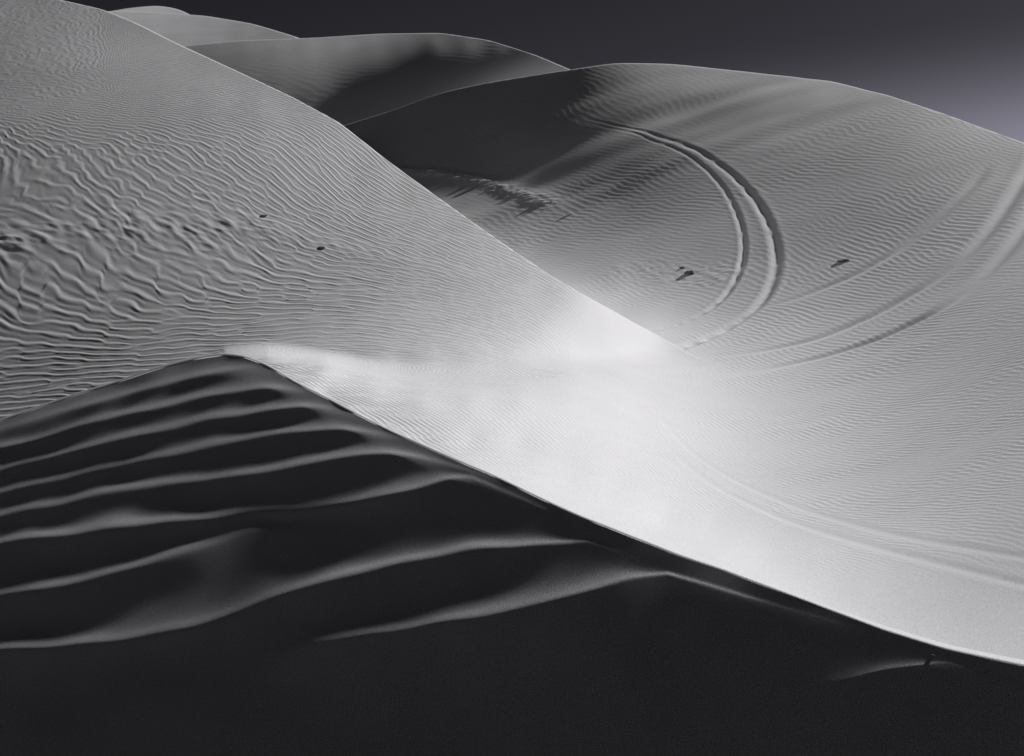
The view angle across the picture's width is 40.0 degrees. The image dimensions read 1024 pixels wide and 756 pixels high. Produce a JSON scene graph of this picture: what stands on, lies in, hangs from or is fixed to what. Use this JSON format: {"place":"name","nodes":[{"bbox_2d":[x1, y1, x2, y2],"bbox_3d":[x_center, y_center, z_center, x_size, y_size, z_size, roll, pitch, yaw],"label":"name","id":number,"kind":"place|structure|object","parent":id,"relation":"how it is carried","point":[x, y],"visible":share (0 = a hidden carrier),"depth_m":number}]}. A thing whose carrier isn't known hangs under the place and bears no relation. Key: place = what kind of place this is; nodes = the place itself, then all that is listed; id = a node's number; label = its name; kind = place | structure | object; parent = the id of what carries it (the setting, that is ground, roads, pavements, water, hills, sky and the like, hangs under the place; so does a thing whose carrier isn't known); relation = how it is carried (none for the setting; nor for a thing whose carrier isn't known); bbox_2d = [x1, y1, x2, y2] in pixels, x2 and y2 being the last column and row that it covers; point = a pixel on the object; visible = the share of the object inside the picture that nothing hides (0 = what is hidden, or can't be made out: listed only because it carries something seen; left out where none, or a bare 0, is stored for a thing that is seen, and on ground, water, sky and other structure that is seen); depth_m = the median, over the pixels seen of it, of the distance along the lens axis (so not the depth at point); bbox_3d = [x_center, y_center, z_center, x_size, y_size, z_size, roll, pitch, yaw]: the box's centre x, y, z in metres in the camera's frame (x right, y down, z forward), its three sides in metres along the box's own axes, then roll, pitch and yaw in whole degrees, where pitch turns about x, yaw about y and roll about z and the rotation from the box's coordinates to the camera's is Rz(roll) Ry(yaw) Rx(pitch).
{"place":"outdoors","nodes":[
{"label":"outdoors","id":0,"kind":"place"},
{"bbox_2d":[113,6,189,14],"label":"sand dune","id":1,"kind":"structure","parent":0,"point":[159,9],"depth_m":172.98},
{"bbox_2d":[108,11,297,45],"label":"sand dune","id":2,"kind":"structure","parent":0,"point":[185,30],"depth_m":122.36},
{"bbox_2d":[0,0,707,418],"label":"sand dune","id":3,"kind":"structure","parent":0,"point":[148,178],"depth_m":14.46},
{"bbox_2d":[184,33,569,125],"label":"sand dune","id":4,"kind":"structure","parent":0,"point":[345,80],"depth_m":75.57},
{"bbox_2d":[0,353,1023,755],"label":"sand dune","id":5,"kind":"structure","parent":0,"point":[224,555],"depth_m":5.51},
{"bbox_2d":[63,0,1023,142],"label":"sky","id":6,"kind":"structure","parent":0,"point":[963,60]},
{"bbox_2d":[246,63,1023,659],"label":"sand dune","id":7,"kind":"structure","parent":0,"point":[918,427],"depth_m":17.51},
{"bbox_2d":[585,121,748,331],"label":"tyre track","id":8,"kind":"structure","parent":7,"relation":"on","point":[741,230],"depth_m":27.91},
{"bbox_2d":[684,270,694,274],"bbox_3d":[3.192,-1.903,25.288,0.222,0.072,0.307,3,10,18],"label":"crust lump","id":9,"kind":"object","parent":7,"relation":"on","point":[690,272],"visible":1,"depth_m":25.19},
{"bbox_2d":[595,120,784,349],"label":"tyre track","id":10,"kind":"structure","parent":7,"relation":"on","point":[775,244],"depth_m":26.40},
{"bbox_2d":[656,416,1023,562],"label":"tyre track","id":11,"kind":"structure","parent":7,"relation":"on","point":[979,549],"depth_m":6.85},
{"bbox_2d":[837,259,849,261],"bbox_3d":[5.491,-1.950,23.258,0.252,0.047,0.281,1,9,5],"label":"dark stone","id":12,"kind":"object","parent":7,"relation":"on","point":[845,260],"visible":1,"depth_m":23.18},
{"bbox_2d":[669,452,1023,590],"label":"tyre track","id":13,"kind":"structure","parent":7,"relation":"on","point":[981,573],"depth_m":6.21},
{"bbox_2d":[684,210,1023,382],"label":"tyre track","id":14,"kind":"structure","parent":7,"relation":"on","point":[1007,250],"depth_m":17.95},
{"bbox_2d":[693,179,1023,361],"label":"tyre track","id":15,"kind":"structure","parent":7,"relation":"on","point":[1004,209],"depth_m":20.48},
{"bbox_2d":[739,182,985,311],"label":"tyre track","id":16,"kind":"structure","parent":7,"relation":"on","point":[957,199],"depth_m":23.20}
]}

